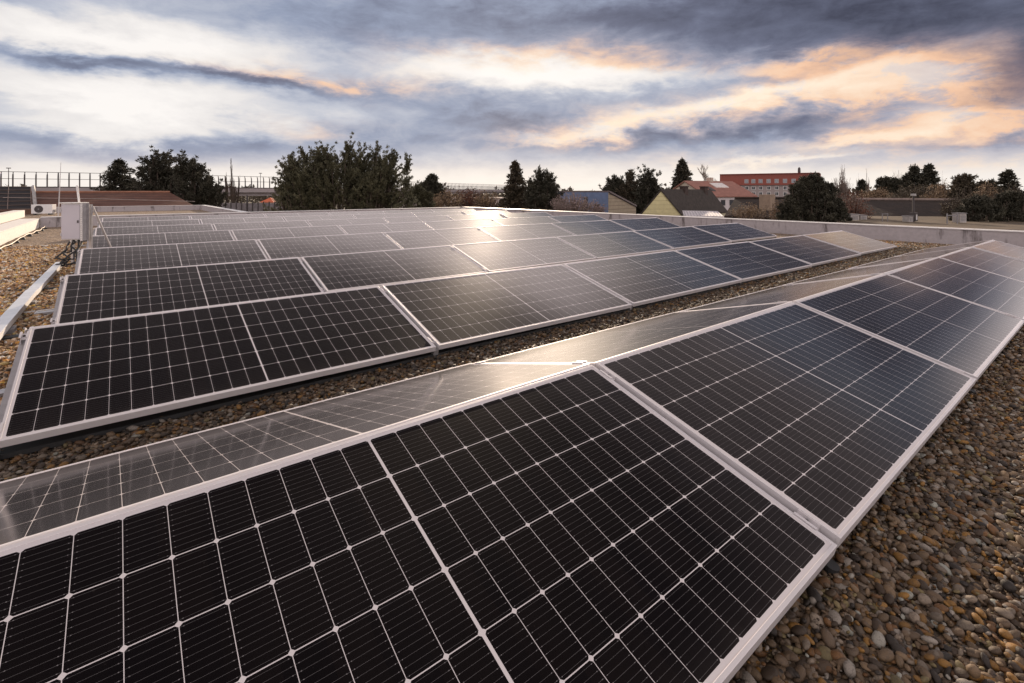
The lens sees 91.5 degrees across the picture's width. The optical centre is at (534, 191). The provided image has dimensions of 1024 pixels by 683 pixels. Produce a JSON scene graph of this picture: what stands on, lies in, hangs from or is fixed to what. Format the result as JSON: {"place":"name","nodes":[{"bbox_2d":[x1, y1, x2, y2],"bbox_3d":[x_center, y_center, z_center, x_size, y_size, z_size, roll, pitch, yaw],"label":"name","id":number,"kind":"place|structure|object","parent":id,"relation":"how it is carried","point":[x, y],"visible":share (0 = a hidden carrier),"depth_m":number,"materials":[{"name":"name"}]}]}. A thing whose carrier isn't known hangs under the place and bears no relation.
{"place":"outdoors","nodes":[
{"label":"outdoors","id":0,"kind":"place"},
{"bbox_2d":[0,191,191,212],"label":"tiled house","id":1,"kind":"structure","parent":0,"point":[139,198],"depth_m":34.39,"materials":[{"name":"tile"}]},
{"bbox_2d":[0,185,36,209],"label":"rooftop solar array","id":2,"kind":"object","parent":1,"relation":"on","point":[21,198],"visible":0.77,"depth_m":31.04,"materials":[{"name":"black glass"}]},
{"bbox_2d":[221,195,281,211],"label":"yard fence","id":3,"kind":"object","parent":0,"point":[252,207],"visible":0.22,"depth_m":50.98,"materials":[{"name":"metal"}]},
{"bbox_2d":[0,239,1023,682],"bbox_3d":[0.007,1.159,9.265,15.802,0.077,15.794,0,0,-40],"label":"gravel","id":4,"kind":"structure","parent":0,"point":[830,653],"depth_m":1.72,"materials":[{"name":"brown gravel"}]},
{"bbox_2d":[0,262,62,339],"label":"cable tray","id":5,"kind":"object","parent":4,"relation":"on","point":[11,314],"visible":0.8,"depth_m":4.83,"materials":[{"name":"white metal"}]},
{"bbox_2d":[0,252,875,459],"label":"base rail","id":6,"kind":"object","parent":4,"relation":"on","point":[38,445],"visible":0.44,"depth_m":2.76,"materials":[{"name":"metal"}]},
{"bbox_2d":[0,0,1023,193],"label":"sky","id":7,"kind":"structure","parent":0,"point":[586,92],"materials":[{"name":"grey"}]},
{"bbox_2d":[223,193,851,209],"bbox_3d":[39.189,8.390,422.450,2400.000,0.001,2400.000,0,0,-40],"label":"ground","id":8,"kind":"structure","parent":0,"point":[344,207],"depth_m":405.35,"materials":[{"name":"soil"}]},
{"bbox_2d":[89,158,138,190],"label":"spruce tree","id":9,"kind":"object","parent":8,"relation":"on","point":[112,179],"visible":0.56,"depth_m":43.55,"materials":[{"name":"green plant"}]},
{"bbox_2d":[129,145,178,196],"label":"conifer tree","id":10,"kind":"object","parent":8,"relation":"on","point":[155,171],"visible":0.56,"depth_m":41.39,"materials":[{"name":"green plant"}]},
{"bbox_2d":[162,149,228,206],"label":"conifer tree","id":11,"kind":"object","parent":8,"relation":"on","point":[197,189],"visible":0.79,"depth_m":40.55,"materials":[{"name":"green plant"}]},
{"bbox_2d":[31,187,503,209],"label":"highway viaduct","id":12,"kind":"object","parent":8,"relation":"on","point":[256,191],"visible":0.1,"depth_m":129.52,"materials":[{"name":"concrete"}]},
{"bbox_2d":[0,171,520,189],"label":"noise barrier","id":13,"kind":"object","parent":12,"relation":"on","point":[489,187],"visible":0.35,"depth_m":104.01,"materials":[{"name":"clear glass"}]},
{"bbox_2d":[263,132,420,210],"bbox_3d":[-12.624,2.203,32.801,10.379,12.374,5.624,0,0,-7],"label":"conifer tree","id":14,"kind":"object","parent":8,"relation":"on","point":[322,179],"visible":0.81,"depth_m":32.46,"materials":[{"name":"green plant"}]},
{"bbox_2d":[405,184,436,207],"bbox_3d":[-8.234,3.887,35.990,2.299,9.007,1.633,0,0,-7],"label":"bush","id":15,"kind":"object","parent":8,"relation":"on","point":[425,198],"visible":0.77,"depth_m":35.75,"materials":[{"name":"green plant"}]},
{"bbox_2d":[419,173,445,203],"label":"pine tree","id":16,"kind":"object","parent":8,"relation":"on","point":[431,183],"visible":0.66,"depth_m":59.49,"materials":[{"name":"green plant"}]},
{"bbox_2d":[436,189,463,206],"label":"shrub","id":17,"kind":"object","parent":8,"relation":"on","point":[447,199],"visible":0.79,"depth_m":57.55,"materials":[{"name":"brown plant"}]},
{"bbox_2d":[456,185,481,206],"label":"shrub","id":18,"kind":"object","parent":8,"relation":"on","point":[468,201],"visible":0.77,"depth_m":61.33,"materials":[{"name":"brown plant"}]},
{"bbox_2d":[5,182,951,204],"bbox_3d":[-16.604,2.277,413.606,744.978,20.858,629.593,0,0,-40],"label":"distant woods","id":19,"kind":"object","parent":8,"relation":"on","point":[254,199],"visible":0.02,"depth_m":298.64,"materials":[{"name":"green plant"}]},
{"bbox_2d":[473,190,499,207],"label":"shrub","id":20,"kind":"object","parent":8,"relation":"on","point":[485,201],"visible":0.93,"depth_m":59.41,"materials":[{"name":"brown plant"}]},
{"bbox_2d":[497,160,527,208],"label":"spruce tree","id":21,"kind":"object","parent":8,"relation":"on","point":[514,193],"visible":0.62,"depth_m":47.61,"materials":[{"name":"green plant"}]},
{"bbox_2d":[521,165,565,210],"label":"pine tree","id":22,"kind":"object","parent":8,"relation":"on","point":[543,190],"visible":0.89,"depth_m":45.64,"materials":[{"name":"green plant"}]},
{"bbox_2d":[548,191,598,211],"bbox_3d":[3.073,4.147,39.983,4.080,8.486,4.257,0,0,17],"label":"blossom shrub","id":23,"kind":"object","parent":8,"relation":"on","point":[579,206],"visible":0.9,"depth_m":39.44,"materials":[{"name":"brown plant"}]},
{"bbox_2d":[559,191,636,213],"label":"blue shed","id":24,"kind":"structure","parent":8,"relation":"on","point":[613,202],"depth_m":58.07,"materials":[{"name":"metal"}]},
{"bbox_2d":[598,174,626,196],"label":"conifer tree","id":25,"kind":"object","parent":8,"relation":"on","point":[613,183],"visible":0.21,"depth_m":74.51,"materials":[{"name":"green plant"}]},
{"bbox_2d":[615,169,644,213],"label":"conifer tree","id":26,"kind":"object","parent":8,"relation":"on","point":[625,193],"visible":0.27,"depth_m":73.41,"materials":[{"name":"green plant"}]},
{"bbox_2d":[629,163,662,213],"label":"conifer tree","id":27,"kind":"object","parent":8,"relation":"on","point":[649,188],"visible":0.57,"depth_m":71.47,"materials":[{"name":"green plant"}]},
{"bbox_2d":[669,158,692,188],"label":"spruce tree","id":28,"kind":"object","parent":8,"relation":"on","point":[682,173],"visible":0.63,"depth_m":109.16,"materials":[{"name":"green plant"}]},
{"bbox_2d":[682,210,723,217],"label":"white lean to","id":29,"kind":"object","parent":8,"relation":"on","point":[694,213],"visible":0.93,"depth_m":57.91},
{"bbox_2d":[726,202,769,218],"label":"shrub","id":30,"kind":"object","parent":8,"relation":"on","point":[750,213],"visible":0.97,"depth_m":41.68,"materials":[{"name":"brown plant"}]},
{"bbox_2d":[775,171,852,221],"bbox_3d":[14.997,3.638,26.968,3.616,9.504,3.608,0,0,-40],"label":"evergreen bush","id":31,"kind":"object","parent":8,"relation":"on","point":[811,197],"visible":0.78,"depth_m":26.58,"materials":[{"name":"green plant"}]},
{"bbox_2d":[831,164,851,206],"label":"bare tree","id":32,"kind":"object","parent":8,"relation":"on","point":[843,187],"visible":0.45,"depth_m":74.86,"materials":[{"name":"brown plant"}]},
{"bbox_2d":[838,189,873,218],"bbox_3d":[19.220,4.137,30.002,2.376,8.505,2.298,0,0,-40],"label":"shrub","id":33,"kind":"object","parent":8,"relation":"on","point":[854,207],"visible":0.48,"depth_m":29.75,"materials":[{"name":"brown plant"}]},
{"bbox_2d":[854,186,893,197],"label":"shrub","id":34,"kind":"object","parent":8,"relation":"on","point":[876,194],"visible":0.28,"depth_m":54.40,"materials":[{"name":"brown plant"}]},
{"bbox_2d":[874,175,902,195],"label":"evergreen tree","id":35,"kind":"object","parent":8,"relation":"on","point":[891,183],"visible":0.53,"depth_m":61.35,"materials":[{"name":"green plant"}]},
{"bbox_2d":[856,198,961,215],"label":"long dark house","id":36,"kind":"structure","parent":8,"relation":"on","point":[903,206],"depth_m":38.17,"materials":[{"name":"grey tile"}]},
{"bbox_2d":[897,164,930,196],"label":"fir tree","id":37,"kind":"object","parent":8,"relation":"on","point":[913,173],"visible":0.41,"depth_m":55.81,"materials":[{"name":"green plant"}]},
{"bbox_2d":[886,181,949,197],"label":"shrub","id":38,"kind":"object","parent":8,"relation":"on","point":[903,194],"visible":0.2,"depth_m":50.01,"materials":[{"name":"brown plant"}]},
{"bbox_2d":[816,216,1023,230],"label":"flat roof","id":39,"kind":"structure","parent":8,"relation":"on","point":[933,221],"depth_m":24.84,"materials":[{"name":"concrete"}]},
{"bbox_2d":[915,163,940,194],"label":"fir tree","id":40,"kind":"object","parent":8,"relation":"on","point":[928,176],"visible":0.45,"depth_m":54.70,"materials":[{"name":"green plant"}]},
{"bbox_2d":[919,178,950,197],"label":"shrub","id":41,"kind":"object","parent":8,"relation":"on","point":[939,193],"visible":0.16,"depth_m":43.81,"materials":[{"name":"brown plant"}]},
{"bbox_2d":[945,172,981,201],"bbox_3d":[34.754,3.429,40.097,3.479,9.923,2.619,0,0,3],"label":"conifer tree","id":42,"kind":"object","parent":8,"relation":"on","point":[961,181],"visible":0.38,"depth_m":39.73,"materials":[{"name":"green plant"}]},
{"bbox_2d":[939,186,991,216],"bbox_3d":[26.944,3.959,31.028,2.703,8.862,2.838,0,0,9],"label":"shrub","id":43,"kind":"object","parent":8,"relation":"on","point":[954,204],"visible":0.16,"depth_m":31.18,"materials":[{"name":"brown plant"}]},
{"bbox_2d":[948,189,1023,221],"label":"hedge","id":44,"kind":"object","parent":8,"relation":"on","point":[983,208],"visible":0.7,"depth_m":26.58,"materials":[{"name":"green plant"}]},
{"bbox_2d":[987,167,1023,193],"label":"spruce tree","id":45,"kind":"object","parent":8,"relation":"on","point":[1007,176],"visible":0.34,"depth_m":37.85,"materials":[{"name":"green plant"}]},
{"bbox_2d":[640,186,726,217],"bbox_3d":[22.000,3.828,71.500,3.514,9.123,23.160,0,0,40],"label":"gabled house","id":46,"kind":"structure","parent":0,"point":[673,202],"depth_m":68.41,"materials":[{"name":"tile"}]},
{"bbox_2d":[673,178,757,210],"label":"red roofed house","id":47,"kind":"structure","parent":0,"point":[725,193],"depth_m":97.54,"materials":[{"name":"red tile"}]},
{"bbox_2d":[724,194,784,219],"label":"brown roofed house","id":48,"kind":"structure","parent":0,"point":[763,200],"depth_m":46.43,"materials":[{"name":"tile"}]},
{"bbox_2d":[720,167,820,196],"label":"apartment block","id":49,"kind":"structure","parent":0,"point":[776,184],"depth_m":157.41,"materials":[{"name":"brick"}]},
{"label":"building body","id":50,"kind":"structure","parent":0,"visible":0},
{"bbox_2d":[1,210,212,223],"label":"roof deck","id":51,"kind":"structure","parent":50,"relation":"on","point":[30,216],"depth_m":27.48,"materials":[{"name":"grey concrete"}]},
{"bbox_2d":[31,204,56,214],"bbox_3d":[-25.057,0.942,25.506,0.930,0.520,0.380,0,0,-15],"label":"air conditioner","id":52,"kind":"object","parent":51,"relation":"on","point":[39,209],"visible":1,"depth_m":25.38,"materials":[{"name":"white metal"}]},
{"bbox_2d":[56,205,200,212],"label":"parapet wall","id":53,"kind":"structure","parent":51,"relation":"on","point":[142,208],"depth_m":30.27,"materials":[{"name":"concrete"}]},
{"bbox_2d":[0,226,1023,682],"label":"roof deck","id":54,"kind":"structure","parent":50,"relation":"on","point":[48,236],"depth_m":2.20,"materials":[{"name":"brown gravel"}]},
{"bbox_2d":[0,210,24,223],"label":"roof curb","id":55,"kind":"structure","parent":54,"relation":"on","point":[7,216],"depth_m":20.58,"materials":[{"name":"white paint"}]},
{"bbox_2d":[0,218,39,244],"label":"roof curb","id":56,"kind":"structure","parent":54,"relation":"on","point":[12,230],"depth_m":12.99,"materials":[{"name":"white paint"}]},
{"bbox_2d":[60,185,111,263],"bbox_3d":[-7.115,0.549,7.948,0.354,1.281,0.658,0,0,11],"label":"combiner box","id":57,"kind":"object","parent":54,"relation":"on","point":[76,221],"visible":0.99,"depth_m":7.70,"materials":[{"name":"white metal"}]},
{"bbox_2d":[60,204,79,238],"bbox_3d":[-7.164,0.473,7.690,0.264,0.535,0.016,0,0,-8],"label":"door","id":58,"kind":"structure","parent":57,"relation":"in","point":[70,213],"depth_m":7.69,"materials":[{"name":"metal"}]},
{"bbox_2d":[101,216,190,221],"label":"solar panel","id":59,"kind":"object","parent":54,"relation":"on","point":[145,218],"visible":0.43,"depth_m":15.03,"materials":[{"name":"black glass"}]},
{"bbox_2d":[97,219,200,227],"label":"solar panel","id":60,"kind":"object","parent":54,"relation":"on","point":[145,223],"visible":0.27,"depth_m":13.04,"materials":[{"name":"black glass"}]},
{"bbox_2d":[93,224,214,235],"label":"solar panel","id":61,"kind":"object","parent":54,"relation":"on","point":[152,229],"visible":0.32,"depth_m":11.07,"materials":[{"name":"black glass"}]},
{"bbox_2d":[86,230,234,247],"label":"solar panel","id":62,"kind":"object","parent":54,"relation":"on","point":[160,238],"visible":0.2,"depth_m":9.09,"materials":[{"name":"black glass"}]},
{"bbox_2d":[74,239,267,273],"bbox_3d":[-4.997,0.980,7.022,2.200,0.140,1.080,0,15,-40],"label":"solar panel","id":63,"kind":"object","parent":54,"relation":"on","point":[105,259],"visible":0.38,"depth_m":6.97,"materials":[{"name":"black glass"}]},
{"bbox_2d":[50,257,324,324],"bbox_3d":[-3.380,1.016,5.074,2.200,0.140,1.080,0,15,-40],"label":"solar panel","id":64,"kind":"object","parent":54,"relation":"on","point":[88,296],"visible":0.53,"depth_m":4.93,"materials":[{"name":"black glass"}]},
{"bbox_2d":[0,286,438,450],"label":"solar panel","id":65,"kind":"object","parent":54,"relation":"on","point":[64,378],"visible":0.91,"depth_m":2.92,"materials":[{"name":"black glass"}]},
{"bbox_2d":[191,214,265,218],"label":"solar panel","id":66,"kind":"object","parent":54,"relation":"on","point":[225,216],"visible":0.34,"depth_m":16.38,"materials":[{"name":"black glass"}]},
{"bbox_2d":[200,217,284,223],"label":"solar panel","id":67,"kind":"object","parent":54,"relation":"on","point":[234,220],"visible":0.37,"depth_m":14.39,"materials":[{"name":"black glass"}]},
{"bbox_2d":[40,207,460,227],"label":"parapet wall","id":68,"kind":"structure","parent":54,"relation":"on","point":[51,221],"depth_m":18.77,"materials":[{"name":"metal"}]},
{"bbox_2d":[214,220,309,229],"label":"solar panel","id":69,"kind":"object","parent":54,"relation":"on","point":[254,225],"visible":0.47,"depth_m":12.42,"materials":[{"name":"black glass"}]},
{"bbox_2d":[232,225,345,239],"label":"solar panel","id":70,"kind":"object","parent":54,"relation":"on","point":[264,233],"visible":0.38,"depth_m":10.43,"materials":[{"name":"black glass"}]},
{"bbox_2d":[0,361,589,547],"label":"solar panel","id":71,"kind":"object","parent":54,"relation":"on","point":[37,504],"visible":0.8,"depth_m":1.74,"materials":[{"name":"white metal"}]},
{"bbox_2d":[284,215,355,220],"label":"solar panel","id":72,"kind":"object","parent":54,"relation":"on","point":[295,218],"visible":0.38,"depth_m":15.74,"materials":[{"name":"black glass"}]},
{"bbox_2d":[257,232,403,258],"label":"solar panel","id":73,"kind":"object","parent":54,"relation":"on","point":[276,248],"visible":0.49,"depth_m":8.34,"materials":[{"name":"black glass"}]},
{"bbox_2d":[306,218,387,225],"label":"solar panel","id":74,"kind":"object","parent":54,"relation":"on","point":[345,221],"visible":0.45,"depth_m":13.78,"materials":[{"name":"black glass"}]},
{"bbox_2d":[352,213,413,217],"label":"solar panel","id":75,"kind":"object","parent":54,"relation":"on","point":[383,215],"visible":0.44,"depth_m":17.12,"materials":[{"name":"black glass"}]},
{"bbox_2d":[338,222,432,233],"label":"solar panel","id":76,"kind":"object","parent":54,"relation":"on","point":[375,228],"visible":0.45,"depth_m":11.78,"materials":[{"name":"black glass"}]},
{"bbox_2d":[301,245,487,291],"bbox_3d":[-1.728,1.013,6.444,2.147,0.140,1.080,0,15,-40],"label":"solar panel","id":77,"kind":"object","parent":54,"relation":"on","point":[335,272],"visible":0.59,"depth_m":6.30,"materials":[{"name":"black glass"}]},
{"bbox_2d":[383,215,451,222],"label":"solar panel","id":78,"kind":"object","parent":54,"relation":"on","point":[414,219],"visible":0.41,"depth_m":15.12,"materials":[{"name":"black glass"}]},
{"bbox_2d":[0,365,839,682],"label":"solar panel","id":79,"kind":"object","parent":54,"relation":"on","point":[590,523],"visible":0.95,"depth_m":1.21,"materials":[{"name":"black glass"}]},
{"bbox_2d":[383,227,498,248],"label":"solar panel","id":80,"kind":"object","parent":54,"relation":"on","point":[425,238],"visible":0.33,"depth_m":9.71,"materials":[{"name":"black glass"}]},
{"bbox_2d":[425,218,503,228],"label":"solar panel","id":81,"kind":"object","parent":54,"relation":"on","point":[450,224],"visible":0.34,"depth_m":13.15,"materials":[{"name":"black glass"}]},
{"bbox_2d":[446,214,506,219],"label":"solar panel","id":82,"kind":"object","parent":54,"relation":"on","point":[473,216],"visible":0.38,"depth_m":16.48,"materials":[{"name":"black glass"}]},
{"bbox_2d":[381,264,632,349],"bbox_3d":[-0.158,1.015,4.552,2.147,0.140,1.080,1,15,-40],"label":"solar panel","id":83,"kind":"object","parent":54,"relation":"on","point":[446,312],"visible":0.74,"depth_m":4.35,"materials":[{"name":"black glass"}]},
{"bbox_2d":[452,237,596,271],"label":"solar panel","id":84,"kind":"object","parent":54,"relation":"on","point":[507,255],"visible":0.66,"depth_m":7.67,"materials":[{"name":"black glass"}]},
{"bbox_2d":[477,223,573,240],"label":"solar panel","id":85,"kind":"object","parent":54,"relation":"on","point":[515,232],"visible":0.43,"depth_m":11.07,"materials":[{"name":"black glass"}]},
{"bbox_2d":[494,216,559,225],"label":"solar panel","id":86,"kind":"object","parent":54,"relation":"on","point":[523,220],"visible":0.4,"depth_m":14.50,"materials":[{"name":"black glass"}]},
{"bbox_2d":[548,215,606,222],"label":"solar panel","id":87,"kind":"object","parent":54,"relation":"on","point":[573,218],"visible":0.51,"depth_m":15.83,"materials":[{"name":"black glass"}]},
{"bbox_2d":[551,220,634,234],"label":"solar panel","id":88,"kind":"object","parent":54,"relation":"on","point":[589,227],"visible":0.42,"depth_m":12.42,"materials":[{"name":"black glass"}]},
{"bbox_2d":[556,231,673,258],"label":"solar panel","id":89,"kind":"object","parent":54,"relation":"on","point":[609,245],"visible":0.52,"depth_m":9.04,"materials":[{"name":"black glass"}]},
{"bbox_2d":[484,301,791,365],"bbox_3d":[0.731,0.998,3.334,2.147,0.140,1.081,1,-15,-40],"label":"solar panel","id":90,"kind":"object","parent":54,"relation":"on","point":[594,348],"visible":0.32,"depth_m":3.14,"materials":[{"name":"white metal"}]},
{"bbox_2d":[609,218,680,230],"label":"solar panel","id":91,"kind":"object","parent":54,"relation":"on","point":[645,223],"visible":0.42,"depth_m":13.78,"materials":[{"name":"black glass"}]},
{"bbox_2d":[563,250,741,306],"bbox_3d":[1.472,1.025,5.910,2.147,0.140,1.080,0,15,-40],"label":"solar panel","id":92,"kind":"object","parent":54,"relation":"on","point":[639,279],"visible":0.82,"depth_m":5.75,"materials":[{"name":"black glass"}]},
{"bbox_2d":[633,226,731,249],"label":"solar panel","id":93,"kind":"object","parent":54,"relation":"on","point":[676,238],"visible":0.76,"depth_m":10.39,"materials":[{"name":"black glass"}]},
{"bbox_2d":[692,223,776,241],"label":"solar panel","id":94,"kind":"object","parent":54,"relation":"on","point":[734,232],"visible":0.81,"depth_m":11.75,"materials":[{"name":"black glass"}]},
{"bbox_2d":[461,207,1023,246],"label":"parapet wall","id":95,"kind":"structure","parent":54,"relation":"on","point":[941,235],"depth_m":12.54,"materials":[{"name":"concrete"}]},
{"bbox_2d":[674,242,811,281],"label":"solar panel","id":96,"kind":"object","parent":54,"relation":"on","point":[746,261],"visible":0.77,"depth_m":7.13,"materials":[{"name":"black glass"}]},
{"bbox_2d":[678,273,883,311],"bbox_3d":[2.354,1.017,4.697,2.147,0.140,1.080,1,-15,-40],"label":"solar panel","id":97,"kind":"object","parent":54,"relation":"on","point":[790,293],"visible":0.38,"depth_m":4.56,"materials":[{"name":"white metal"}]},
{"bbox_2d":[595,302,976,547],"bbox_3d":[1.429,0.998,2.584,2.147,0.140,1.080,1,14,-40],"label":"solar panel","id":98,"kind":"object","parent":54,"relation":"on","point":[829,425],"visible":0.88,"depth_m":2.26,"materials":[{"name":"black glass"}]},
{"bbox_2d":[749,235,860,265],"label":"solar panel","id":99,"kind":"object","parent":54,"relation":"on","point":[812,251],"visible":0.8,"depth_m":8.50,"materials":[{"name":"black glass"}]},
{"bbox_2d":[803,231,896,254],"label":"solar panel","id":100,"kind":"object","parent":54,"relation":"on","point":[861,245],"visible":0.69,"depth_m":9.85,"materials":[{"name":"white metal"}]},
{"bbox_2d":[782,258,932,285],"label":"solar panel","id":101,"kind":"object","parent":54,"relation":"on","point":[871,270],"visible":0.54,"depth_m":5.92,"materials":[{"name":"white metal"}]},
{"bbox_2d":[848,247,969,268],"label":"solar panel","id":102,"kind":"object","parent":54,"relation":"on","point":[913,257],"visible":0.52,"depth_m":7.33,"materials":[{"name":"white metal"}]},
{"bbox_2d":[795,274,1023,380],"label":"solar panel","id":103,"kind":"object","parent":54,"relation":"on","point":[970,339],"visible":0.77,"depth_m":3.73,"materials":[{"name":"black glass"}]},
{"bbox_2d":[894,240,993,256],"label":"solar panel","id":104,"kind":"object","parent":54,"relation":"on","point":[946,247],"visible":0.39,"depth_m":8.80,"materials":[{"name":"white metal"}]},
{"bbox_2d":[886,257,1023,319],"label":"solar panel","id":105,"kind":"object","parent":54,"relation":"on","point":[999,293],"visible":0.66,"depth_m":5.16,"materials":[{"name":"black glass"}]},
{"bbox_2d":[939,247,1023,281],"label":"solar panel","id":106,"kind":"object","parent":54,"relation":"on","point":[1001,265],"visible":0.73,"depth_m":6.63,"materials":[{"name":"black glass"}]},
{"bbox_2d":[971,240,1023,260],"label":"solar panel","id":107,"kind":"object","parent":54,"relation":"on","point":[1006,249],"visible":0.77,"depth_m":8.02,"materials":[{"name":"black glass"}]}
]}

